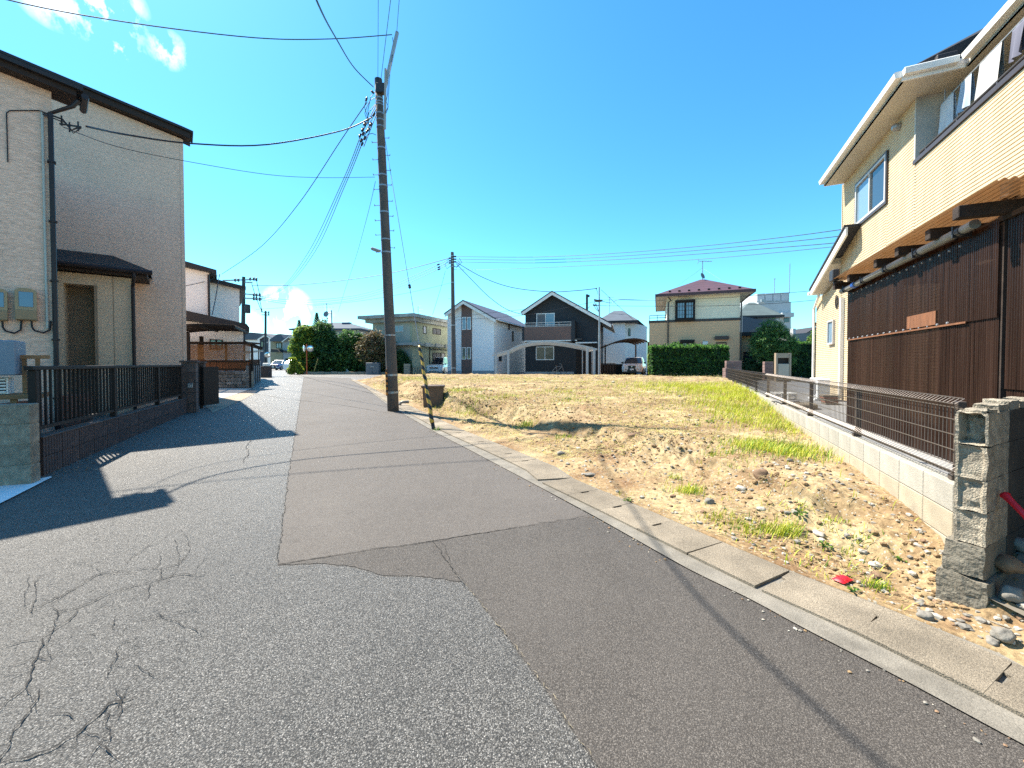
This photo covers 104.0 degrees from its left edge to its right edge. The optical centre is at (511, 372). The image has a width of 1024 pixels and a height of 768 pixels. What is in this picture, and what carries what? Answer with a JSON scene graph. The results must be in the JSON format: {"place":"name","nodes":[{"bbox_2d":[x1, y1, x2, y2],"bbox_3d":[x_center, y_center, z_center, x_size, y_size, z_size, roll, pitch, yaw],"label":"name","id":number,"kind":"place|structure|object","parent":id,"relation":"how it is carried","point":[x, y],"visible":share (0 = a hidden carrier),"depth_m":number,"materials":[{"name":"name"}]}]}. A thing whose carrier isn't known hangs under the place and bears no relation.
{"place":"outdoors","nodes":[
{"label":"outdoors","id":0,"kind":"place"},
{"bbox_2d":[219,388,249,398],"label":"forecourt","id":1,"kind":"structure","parent":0,"point":[225,392],"depth_m":15.85,"materials":[{"name":"concrete"}]},
{"bbox_2d":[186,324,246,360],"bbox_3d":[-14.152,-0.561,17.117,4.357,2.865,3.100,-1,1,-26],"label":"carport","id":2,"kind":"object","parent":1,"relation":"on","point":[190,328],"visible":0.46,"depth_m":17.22,"materials":[{"name":"brown metal"}]},
{"bbox_2d":[0,0,1007,341],"label":"sky","id":3,"kind":"structure","parent":0,"point":[520,133],"materials":[{"name":"blue"}]},
{"bbox_2d":[0,369,1023,767],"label":"road","id":4,"kind":"structure","parent":0,"point":[160,607],"depth_m":2.06,"materials":[{"name":"asphalt"}]},
{"bbox_2d":[0,476,50,502],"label":"concrete ramp","id":5,"kind":"structure","parent":4,"relation":"on","point":[7,492],"depth_m":4.08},
{"bbox_2d":[185,261,249,359],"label":"house","id":6,"kind":"structure","parent":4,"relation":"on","point":[200,298],"depth_m":19.75,"materials":[{"name":"white"}]},
{"bbox_2d":[205,392,252,412],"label":"verge","id":7,"kind":"structure","parent":4,"relation":"on","point":[225,402],"depth_m":12.47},
{"bbox_2d":[271,360,285,369],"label":"parked car","id":8,"kind":"object","parent":4,"relation":"on","point":[276,364],"visible":0.59,"depth_m":61.16,"materials":[{"name":"white paint"}]},
{"bbox_2d":[278,542,461,580],"bbox_3d":[-0.983,1.357,2.928,1.308,0.039,0.572,0,1,0],"label":"asphalt patch","id":9,"kind":"object","parent":4,"relation":"on","point":[425,559],"visible":1,"depth_m":2.87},
{"bbox_2d":[278,376,590,563],"bbox_3d":[-7.493,0.859,17.284,2.835,0.498,31.454,-1,1,-27],"label":"asphalt patch","id":10,"kind":"object","parent":4,"relation":"on","point":[363,479],"visible":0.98,"depth_m":4.59,"materials":[{"name":"asphalt"}]},
{"bbox_2d":[426,357,446,372],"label":"parked car","id":11,"kind":"object","parent":4,"relation":"on","point":[438,365],"visible":0.77,"depth_m":40.76,"materials":[{"name":"white paint"}]},
{"bbox_2d":[621,357,645,374],"bbox_3d":[11.452,-0.585,37.503,2.176,1.661,4.655,0,1,22],"label":"parked car","id":12,"kind":"object","parent":4,"relation":"on","point":[634,365],"visible":0.91,"depth_m":35.79,"materials":[{"name":"silver metal"}]},
{"bbox_2d":[351,379,1023,743],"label":"gutter","id":13,"kind":"object","parent":4,"relation":"on","point":[981,683],"visible":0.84,"depth_m":2.44,"materials":[{"name":"concrete"}]},
{"bbox_2d":[432,517,1023,767],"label":"asphalt patch","id":14,"kind":"object","parent":4,"relation":"on","point":[635,655],"visible":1,"depth_m":1.92,"materials":[{"name":"asphalt"}]},
{"bbox_2d":[742,358,773,373],"bbox_3d":[16.828,-0.192,26.617,3.085,1.529,1.022,0,1,0],"label":"shrub","id":15,"kind":"object","parent":4,"relation":"on","point":[749,363],"visible":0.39,"depth_m":26.43,"materials":[{"name":"green plant"}]},
{"bbox_2d":[746,317,801,371],"bbox_3d":[17.502,-1.542,26.778,3.601,4.222,2.176,0,1,0],"label":"pine tree","id":16,"kind":"object","parent":4,"relation":"on","point":[773,343],"visible":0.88,"depth_m":26.42,"materials":[{"name":"green plant"}]},
{"bbox_2d":[357,373,1023,665],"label":"bare soil","id":17,"kind":"structure","parent":0,"point":[885,523],"depth_m":4.73,"materials":[{"name":"soil"}]},
{"bbox_2d":[421,385,444,406],"bbox_3d":[-2.429,0.731,12.368,0.690,0.660,0.564,0,1,-7],"label":"storage tub","id":18,"kind":"object","parent":17,"relation":"on","point":[436,392],"visible":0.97,"depth_m":12.13,"materials":[{"name":"brown plastic"}]},
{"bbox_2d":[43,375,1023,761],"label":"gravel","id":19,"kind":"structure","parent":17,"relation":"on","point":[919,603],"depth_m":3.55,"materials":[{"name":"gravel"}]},
{"bbox_2d":[361,374,926,609],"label":"grass","id":20,"kind":"structure","parent":17,"relation":"on","point":[783,448],"depth_m":7.15,"materials":[{"name":"plant"}]},
{"bbox_2d":[753,469,768,479],"bbox_3d":[2.654,1.099,4.270,0.159,0.136,0.151,-1,2,-39],"label":"stone","id":21,"kind":"object","parent":17,"relation":"on","point":[758,474],"visible":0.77,"depth_m":4.23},
{"bbox_2d":[832,575,852,583],"bbox_3d":[2.274,1.415,2.750,0.125,0.018,0.076,-1,1,-25],"label":"crushed packet","id":22,"kind":"object","parent":17,"relation":"on","point":[843,579],"visible":1,"depth_m":2.73,"materials":[{"name":"red plastic"}]},
{"bbox_2d":[916,610,934,620],"bbox_3d":[2.442,1.444,2.359,0.087,0.061,0.066,0,1,19],"label":"stone","id":23,"kind":"object","parent":17,"relation":"on","point":[926,615],"visible":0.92,"depth_m":2.35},
{"bbox_2d":[989,626,1016,643],"bbox_3d":[2.641,1.412,2.147,0.091,0.075,0.082,0,1,0],"label":"rock","id":24,"kind":"object","parent":17,"relation":"on","point":[1006,635],"visible":1,"depth_m":2.13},
{"bbox_2d":[999,585,1023,603],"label":"rock","id":25,"kind":"object","parent":17,"relation":"on","point":[1011,593],"visible":1,"depth_m":2.31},
{"bbox_2d":[810,378,829,400],"bbox_3d":[9.097,0.502,11.834,0.400,0.640,0.840,1,1,24],"label":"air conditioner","id":26,"kind":"object","parent":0,"point":[820,388],"visible":0.31,"depth_m":11.50,"materials":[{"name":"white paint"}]},
{"bbox_2d":[742,381,952,474],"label":"yard","id":27,"kind":"structure","parent":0,"point":[825,411],"depth_m":6.20,"materials":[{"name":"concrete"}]},
{"bbox_2d":[725,361,741,381],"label":"brick pier","id":28,"kind":"structure","parent":27,"relation":"on","point":[734,365],"depth_m":23.13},
{"bbox_2d":[762,362,772,379],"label":"brick pier","id":29,"kind":"structure","parent":27,"relation":"on","point":[767,367],"depth_m":25.30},
{"bbox_2d":[774,353,790,381],"bbox_3d":[16.256,-0.209,24.022,0.844,1.871,0.240,0,1,8],"label":"gate post box","id":30,"kind":"object","parent":27,"relation":"on","point":[782,363],"visible":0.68,"depth_m":23.94,"materials":[{"name":"beige metal"}]},
{"bbox_2d":[778,364,788,377],"bbox_3d":[16.253,-0.013,24.006,0.604,0.980,0.200,0,1,8],"label":"box door","id":31,"kind":"structure","parent":30,"relation":"in","point":[783,369],"depth_m":23.90,"materials":[{"name":"beige metal"}]},
{"bbox_2d":[808,0,1023,399],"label":"house","id":32,"kind":"structure","parent":27,"relation":"on","point":[899,167],"depth_m":7.96,"materials":[{"name":"beige"}]},
{"bbox_2d":[827,319,834,344],"bbox_3d":[10.193,-1.271,12.780,0.070,0.771,0.573,1,1,24],"label":"window","id":33,"kind":"structure","parent":32,"relation":"in","point":[831,323],"depth_m":12.75,"materials":[{"name":"metal"}]},
{"bbox_2d":[854,150,888,224],"bbox_3d":[8.987,-4.491,10.031,0.070,1.199,1.961,1,1,24],"label":"window","id":34,"kind":"structure","parent":32,"relation":"in","point":[871,191],"depth_m":9.91,"materials":[{"name":"glass"}]},
{"bbox_2d":[938,18,1023,107],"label":"laundry pole","id":35,"kind":"object","parent":32,"relation":"attached to","point":[973,71],"visible":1,"depth_m":6.76,"materials":[{"name":"metal"}]},
{"bbox_2d":[938,92,957,133],"bbox_3d":[8.206,-4.803,7.541,0.147,0.750,0.420,1,1,24],"label":"towel","id":36,"kind":"object","parent":35,"relation":"hanging from","point":[948,114],"visible":0.77,"depth_m":7.46,"materials":[{"name":"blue fabric"}]},
{"bbox_2d":[956,73,975,113],"bbox_3d":[7.966,-4.892,7.011,0.146,0.550,0.300,1,1,24],"label":"towel","id":37,"kind":"object","parent":35,"relation":"hanging from","point":[967,92],"visible":0.98,"depth_m":6.96,"materials":[{"name":"white fabric"}]},
{"bbox_2d":[974,40,1004,100],"bbox_3d":[7.710,-4.845,6.436,0.146,0.620,0.520,1,1,24],"label":"towel","id":38,"kind":"object","parent":35,"relation":"hanging from","point":[991,70],"visible":0.93,"depth_m":6.39,"materials":[{"name":"white fabric"}]},
{"bbox_2d":[1009,17,1023,62],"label":"towel","id":39,"kind":"object","parent":35,"relation":"hanging from","point":[1017,44],"visible":1,"depth_m":5.88,"materials":[{"name":"fabric"}]},
{"bbox_2d":[828,175,1023,461],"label":"lean to","id":40,"kind":"object","parent":27,"relation":"on","point":[935,305],"visible":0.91,"depth_m":4.44,"materials":[{"name":"brown wood"}]},
{"bbox_2d":[829,269,843,283],"bbox_3d":[5.829,-1.714,7.173,0.180,0.238,0.200,1,1,24],"label":"floodlight","id":41,"kind":"object","parent":40,"relation":"attached to","point":[833,273],"visible":1,"depth_m":7.13,"materials":[{"name":"metal"}]},
{"bbox_2d":[932,396,1023,628],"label":"broken wall","id":42,"kind":"structure","parent":27,"relation":"on","point":[989,469],"depth_m":2.45,"materials":[{"name":"stone"}]},
{"bbox_2d":[999,492,1023,518],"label":"traffic baton","id":43,"kind":"object","parent":42,"relation":"attached to","point":[1007,497],"visible":1,"depth_m":2.36,"materials":[{"name":"red plastic"}]},
{"bbox_2d":[990,552,1023,615],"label":"soil heap","id":44,"kind":"object","parent":27,"relation":"on","point":[1009,580],"visible":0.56,"depth_m":2.44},
{"bbox_2d":[994,554,1023,574],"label":"rock","id":45,"kind":"object","parent":44,"relation":"on","point":[1007,564],"visible":0.95,"depth_m":2.41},
{"bbox_2d":[1014,537,1023,551],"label":"rock","id":46,"kind":"object","parent":44,"relation":"on","point":[1019,544],"visible":0.61,"depth_m":2.60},
{"bbox_3d":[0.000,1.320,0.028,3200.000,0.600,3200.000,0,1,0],"label":"ground","id":47,"kind":"structure","parent":0,"visible":0},
{"bbox_2d":[0,403,40,485],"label":"block pier","id":48,"kind":"structure","parent":47,"relation":"on","point":[19,446],"depth_m":4.23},
{"bbox_2d":[0,393,92,428],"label":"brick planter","id":49,"kind":"object","parent":47,"relation":"on","point":[75,422],"visible":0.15,"depth_m":7.04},
{"bbox_2d":[0,50,192,433],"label":"house","id":50,"kind":"structure","parent":47,"relation":"on","point":[92,243],"depth_m":9.37,"materials":[{"name":"stone"}]},
{"bbox_2d":[0,289,22,333],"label":"electric meter","id":51,"kind":"object","parent":50,"relation":"attached to","point":[3,305],"visible":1,"depth_m":5.74,"materials":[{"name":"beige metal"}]},
{"bbox_2d":[14,288,51,333],"bbox_3d":[-7.142,-0.911,5.972,0.114,0.661,0.351,1,2,41],"label":"electric meter","id":52,"kind":"object","parent":50,"relation":"attached to","point":[25,303],"visible":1,"depth_m":5.89,"materials":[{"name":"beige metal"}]},
{"bbox_2d":[19,291,32,306],"bbox_3d":[-7.151,-1.070,5.886,0.008,0.219,0.136,1,2,41],"label":"meter window","id":53,"kind":"structure","parent":52,"relation":"in","point":[25,298],"depth_m":5.88,"materials":[{"name":"blue glass"}]},
{"bbox_2d":[63,127,363,177],"bbox_3d":[-5.848,-4.577,8.911,1.278,1.658,5.964,1,1,30],"label":"overhead cable","id":54,"kind":"object","parent":50,"relation":"attached to","point":[222,167],"visible":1,"depth_m":8.92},
{"bbox_2d":[39,398,187,475],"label":"block wall","id":55,"kind":"structure","parent":47,"relation":"on","point":[61,448],"depth_m":5.78,"materials":[{"name":"concrete"}]},
{"bbox_2d":[0,355,49,403],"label":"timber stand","id":56,"kind":"object","parent":55,"relation":"on","point":[13,397],"visible":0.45,"depth_m":4.79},
{"bbox_2d":[0,377,13,393],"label":"slatted vent unit","id":57,"kind":"object","parent":56,"relation":"on","point":[6,385],"visible":1,"depth_m":4.68,"materials":[{"name":"white paint"}]},
{"bbox_2d":[0,340,25,375],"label":"wall heater","id":58,"kind":"object","parent":56,"relation":"on","point":[11,351],"depth_m":4.62,"materials":[{"name":"blue metal"}]},
{"bbox_2d":[23,365,183,436],"bbox_3d":[-6.689,0.316,7.072,0.075,0.876,5.812,-1,1,-26],"label":"railing","id":59,"kind":"object","parent":55,"relation":"on","point":[155,382],"visible":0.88,"depth_m":5.97,"materials":[{"name":"brown metal"}]},
{"bbox_2d":[179,361,199,412],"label":"gate pillar","id":60,"kind":"structure","parent":47,"relation":"on","point":[190,382],"depth_m":9.89,"materials":[{"name":"brick"}]},
{"bbox_2d":[199,365,218,407],"bbox_3d":[-8.332,0.393,11.014,0.105,1.163,0.560,0,1,0],"label":"gate leaf","id":61,"kind":"object","parent":60,"relation":"attached to","point":[209,384],"visible":1,"depth_m":10.91,"materials":[{"name":"brown metal"}]},
{"bbox_2d":[219,363,259,387],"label":"boundary wall","id":62,"kind":"structure","parent":47,"relation":"on","point":[248,378],"depth_m":17.98,"materials":[{"name":"stone"}]},
{"bbox_2d":[190,342,259,370],"bbox_3d":[-13.936,-0.688,17.898,4.650,1.296,1.000,0,1,-2],"label":"timber fence","id":63,"kind":"object","parent":62,"relation":"on","point":[225,363],"visible":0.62,"depth_m":18.02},
{"bbox_2d":[222,276,261,356],"bbox_3d":[-22.146,-3.593,32.932,3.190,8.473,0.437,0,1,0],"label":"utility pole","id":64,"kind":"object","parent":47,"relation":"on","point":[245,308],"visible":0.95,"depth_m":32.80,"materials":[{"name":"metal"}]},
{"bbox_2d":[253,258,448,285],"bbox_3d":[-13.203,-8.241,32.937,16.182,2.274,0.290,0,1,0],"label":"overhead cable","id":65,"kind":"object","parent":64,"relation":"attached to","point":[343,280],"visible":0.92,"depth_m":32.97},
{"bbox_2d":[243,340,262,380],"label":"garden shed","id":66,"kind":"structure","parent":47,"relation":"on","point":[260,348],"depth_m":23.10,"materials":[{"name":"metal"}]},
{"bbox_2d":[245,332,276,365],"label":"house","id":67,"kind":"structure","parent":47,"relation":"on","point":[254,337],"depth_m":81.52,"materials":[{"name":"white"}]},
{"bbox_2d":[261,311,269,362],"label":"utility pole","id":68,"kind":"object","parent":47,"relation":"on","point":[265,332],"visible":0.83,"depth_m":65.76,"materials":[{"name":"metal"}]},
{"bbox_2d":[261,363,271,377],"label":"gate pillar","id":69,"kind":"structure","parent":47,"relation":"on","point":[266,370],"depth_m":27.86,"materials":[{"name":"white paint"}]},
{"bbox_2d":[270,334,292,362],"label":"house","id":70,"kind":"structure","parent":47,"relation":"on","point":[279,343],"depth_m":73.08,"materials":[{"name":"stone"}]},
{"bbox_2d":[287,357,304,374],"bbox_3d":[-19.528,-0.561,36.212,1.633,1.765,0.854,0,1,0],"label":"bush","id":71,"kind":"object","parent":47,"relation":"on","point":[295,366],"visible":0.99,"depth_m":36.01,"materials":[{"name":"green plant"}]},
{"bbox_2d":[287,324,318,371],"bbox_3d":[-19.930,-2.115,38.180,2.948,4.942,2.148,0,1,0],"label":"tree","id":72,"kind":"object","parent":47,"relation":"on","point":[302,335],"visible":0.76,"depth_m":37.72,"materials":[{"name":"green plant"}]},
{"bbox_2d":[307,318,345,371],"bbox_3d":[-17.939,-2.436,38.687,4.144,5.682,2.956,0,1,0],"label":"tree","id":73,"kind":"object","parent":47,"relation":"on","point":[325,340],"visible":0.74,"depth_m":38.15,"materials":[{"name":"green plant"}]},
{"bbox_2d":[289,322,371,371],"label":"house","id":74,"kind":"structure","parent":47,"relation":"on","point":[339,327],"depth_m":50.19,"materials":[{"name":"stone"}]},
{"bbox_2d":[303,372,384,373],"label":"garden kerb","id":75,"kind":"structure","parent":47,"relation":"on","point":[338,373],"depth_m":36.41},
{"bbox_2d":[332,329,370,371],"bbox_3d":[-15.431,-1.908,38.359,3.723,4.458,1.890,0,1,0],"label":"tree","id":76,"kind":"object","parent":47,"relation":"on","point":[348,340],"visible":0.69,"depth_m":37.90,"materials":[{"name":"green plant"}]},
{"bbox_2d":[350,350,385,371],"bbox_3d":[-13.225,-0.965,38.578,5.010,3.080,2.396,0,1,0],"label":"shrub","id":77,"kind":"object","parent":47,"relation":"on","point":[362,367],"visible":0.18,"depth_m":37.93,"materials":[{"name":"green plant"}]},
{"bbox_2d":[366,363,380,374],"bbox_3d":[-12.480,-0.222,35.993,1.144,1.256,0.620,0,1,0],"label":"cabinet","id":78,"kind":"object","parent":47,"relation":"on","point":[373,368],"visible":0.73,"depth_m":35.70,"materials":[{"name":"metal"}]},
{"bbox_2d":[351,327,397,368],"bbox_3d":[-12.767,-1.935,37.176,4.473,4.472,2.139,0,1,0],"label":"shrub","id":79,"kind":"object","parent":47,"relation":"on","point":[371,355],"visible":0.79,"depth_m":36.88,"materials":[{"name":"brown plant"}]},
{"bbox_2d":[359,31,398,411],"bbox_3d":[-3.668,-3.950,11.222,1.134,10.746,0.491,0,1,0],"label":"utility pole","id":80,"kind":"object","parent":47,"relation":"on","point":[388,302],"visible":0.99,"depth_m":11.20,"materials":[{"name":"concrete"}]},
{"bbox_2d":[8,0,391,39],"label":"overhead cable","id":81,"kind":"object","parent":80,"relation":"attached to","point":[187,30],"visible":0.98,"depth_m":8.99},
{"bbox_2d":[85,117,371,146],"bbox_3d":[-5.606,-5.430,8.834,0.883,3.194,5.680,1,1,28],"label":"overhead cable","id":82,"kind":"object","parent":80,"relation":"attached to","point":[95,128],"visible":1,"depth_m":8.37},
{"bbox_2d":[222,102,366,273],"bbox_3d":[-9.617,-6.359,16.408,15.419,2.471,0.478,1,2,42],"label":"overhead cable","id":83,"kind":"object","parent":80,"relation":"attached to","point":[308,189],"visible":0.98,"depth_m":14.49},
{"bbox_2d":[316,0,373,86],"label":"overhead cable","id":84,"kind":"object","parent":80,"relation":"attached to","point":[317,2],"visible":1,"depth_m":6.75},
{"bbox_2d":[384,135,435,429],"bbox_3d":[-2.613,-2.717,9.823,0.071,7.938,3.614,-1,1,-33],"label":"stay wire","id":85,"kind":"object","parent":80,"relation":"attached to","point":[432,424],"visible":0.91,"depth_m":9.70,"materials":[{"name":"metal"}]},
{"bbox_2d":[418,344,433,423],"bbox_3d":[-1.900,0.226,8.789,0.101,1.862,0.094,-1,-23,-33],"label":"striped stay guard","id":86,"kind":"object","parent":85,"relation":"attached to","point":[430,412],"visible":1,"depth_m":8.71,"materials":[{"name":"plastic"}]},
{"bbox_2d":[357,313,446,373],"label":"house","id":87,"kind":"structure","parent":47,"relation":"on","point":[432,336],"depth_m":39.05,"materials":[{"name":"beige concrete"}]},
{"bbox_2d":[396,348,412,373],"bbox_3d":[-10.445,-0.934,37.579,2.298,2.669,1.500,0,1,0],"label":"shrub","id":88,"kind":"object","parent":47,"relation":"on","point":[402,358],"visible":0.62,"depth_m":37.34,"materials":[{"name":"green plant"}]},
{"bbox_2d":[437,252,461,373],"bbox_3d":[-5.109,-4.594,32.911,2.066,10.471,0.418,0,1,0],"label":"utility pole","id":89,"kind":"object","parent":47,"relation":"on","point":[453,341],"visible":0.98,"depth_m":32.78,"materials":[{"name":"concrete"}]},
{"bbox_2d":[455,247,828,269],"bbox_3d":[5.476,-6.356,24.088,4.427,3.814,26.643,-1,2,-40],"label":"overhead cable","id":90,"kind":"object","parent":89,"relation":"attached to","point":[668,261],"visible":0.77,"depth_m":22.52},
{"bbox_2d":[456,229,840,256],"bbox_3d":[6.044,-7.139,24.039,5.309,4.345,27.276,-1,2,-40],"label":"overhead cable","id":91,"kind":"object","parent":89,"relation":"attached to","point":[689,247],"visible":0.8,"depth_m":22.21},
{"bbox_2d":[463,236,837,259],"bbox_3d":[6.046,-6.912,24.044,5.308,4.364,27.280,-1,2,-40],"label":"overhead cable","id":92,"kind":"object","parent":89,"relation":"attached to","point":[673,252],"visible":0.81,"depth_m":23.06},
{"bbox_2d":[478,243,831,262],"bbox_3d":[6.048,-6.685,24.049,5.307,4.382,27.284,-1,2,-40],"label":"overhead cable","id":93,"kind":"object","parent":89,"relation":"attached to","point":[675,255],"visible":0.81,"depth_m":22.99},
{"bbox_2d":[444,300,524,373],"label":"house","id":94,"kind":"structure","parent":47,"relation":"on","point":[479,342],"depth_m":38.93,"materials":[{"name":"white"}]},
{"bbox_2d":[492,341,596,374],"bbox_3d":[2.630,-0.982,33.440,8.194,3.022,4.705,0,1,3],"label":"carport","id":95,"kind":"object","parent":47,"relation":"on","point":[587,349],"visible":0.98,"depth_m":31.29,"materials":[{"name":"metal"}]},
{"bbox_2d":[520,291,615,373],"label":"house","id":96,"kind":"structure","parent":47,"relation":"on","point":[575,324],"depth_m":37.66,"materials":[{"name":"grey"}]},
{"bbox_2d":[536,346,553,359],"bbox_3d":[3.158,-1.803,38.308,1.768,1.289,0.060,0,1,16],"label":"window","id":97,"kind":"structure","parent":96,"relation":"in","point":[548,351],"depth_m":38.29,"materials":[{"name":"glass"}]},
{"bbox_2d":[536,313,554,326],"bbox_3d":[3.203,-4.885,38.231,1.764,1.476,0.060,0,1,16],"label":"window","id":98,"kind":"structure","parent":96,"relation":"in","point":[540,317],"depth_m":38.21,"materials":[{"name":"glass"}]},
{"bbox_2d":[593,287,602,374],"bbox_3d":[6.457,-2.830,29.947,0.640,7.065,0.640,1,2,43],"label":"steel pole","id":99,"kind":"object","parent":47,"relation":"on","point":[599,348],"visible":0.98,"depth_m":29.90,"materials":[{"name":"metal"}]},
{"bbox_2d":[590,363,615,374],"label":"gate","id":100,"kind":"structure","parent":47,"relation":"on","point":[602,368],"depth_m":34.13,"materials":[{"name":"brown metal"}]},
{"bbox_2d":[602,311,646,371],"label":"house","id":101,"kind":"structure","parent":47,"relation":"on","point":[625,325],"depth_m":47.61,"materials":[{"name":"white"}]},
{"bbox_2d":[600,338,648,375],"bbox_3d":[9.671,-1.186,35.527,3.718,3.344,4.900,0,1,6],"label":"carport","id":102,"kind":"object","parent":47,"relation":"on","point":[618,367],"visible":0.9,"depth_m":37.59,"materials":[{"name":"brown metal"}]},
{"bbox_2d":[649,279,789,377],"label":"house","id":103,"kind":"structure","parent":47,"relation":"on","point":[697,318],"depth_m":28.74,"materials":[{"name":"beige"}]},
{"bbox_2d":[675,299,694,320],"bbox_3d":[12.521,-4.468,28.933,1.319,1.465,0.400,0,1,20],"label":"bay window","id":104,"kind":"structure","parent":103,"relation":"in","point":[689,310],"depth_m":28.83,"materials":[{"name":"brown metal"}]},
{"bbox_2d":[740,302,784,331],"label":"house","id":105,"kind":"structure","parent":47,"relation":"on","point":[753,316],"depth_m":45.77,"materials":[{"name":"grey tile"}]},
{"bbox_2d":[740,292,793,330],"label":"apartment block","id":106,"kind":"structure","parent":47,"relation":"on","point":[781,306],"depth_m":107.97,"materials":[{"name":"white concrete"}]},
{"bbox_2d":[783,327,815,341],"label":"house","id":107,"kind":"structure","parent":47,"relation":"on","point":[803,333],"depth_m":48.03,"materials":[{"name":"grey tile"}]},
{"bbox_2d":[785,340,815,379],"bbox_3d":[19.716,-0.718,27.585,1.896,3.045,1.727,0,1,8],"label":"hedge","id":108,"kind":"object","parent":47,"relation":"on","point":[802,368],"visible":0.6,"depth_m":26.88,"materials":[{"name":"green plant"}]},
{"bbox_2d":[741,385,954,543],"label":"block wall","id":109,"kind":"structure","parent":47,"relation":"on","point":[925,493],"depth_m":3.63,"materials":[{"name":"concrete"}]},
{"bbox_2d":[727,368,966,479],"bbox_3d":[7.256,0.299,11.929,0.123,0.622,20.079,1,1,24],"label":"fence","id":110,"kind":"object","parent":109,"relation":"on","point":[743,377],"visible":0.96,"depth_m":4.49,"materials":[{"name":"metal"}]},
{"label":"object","id":111,"kind":"structure","parent":47,"relation":"on","visible":0},
{"bbox_2d":[648,343,730,376],"bbox_3d":[11.128,-0.660,25.386,4.767,2.480,1.351,0,1,8],"label":"hedge","id":112,"kind":"object","parent":111,"relation":"on","point":[690,359],"visible":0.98,"depth_m":24.91,"materials":[{"name":"green plant"}]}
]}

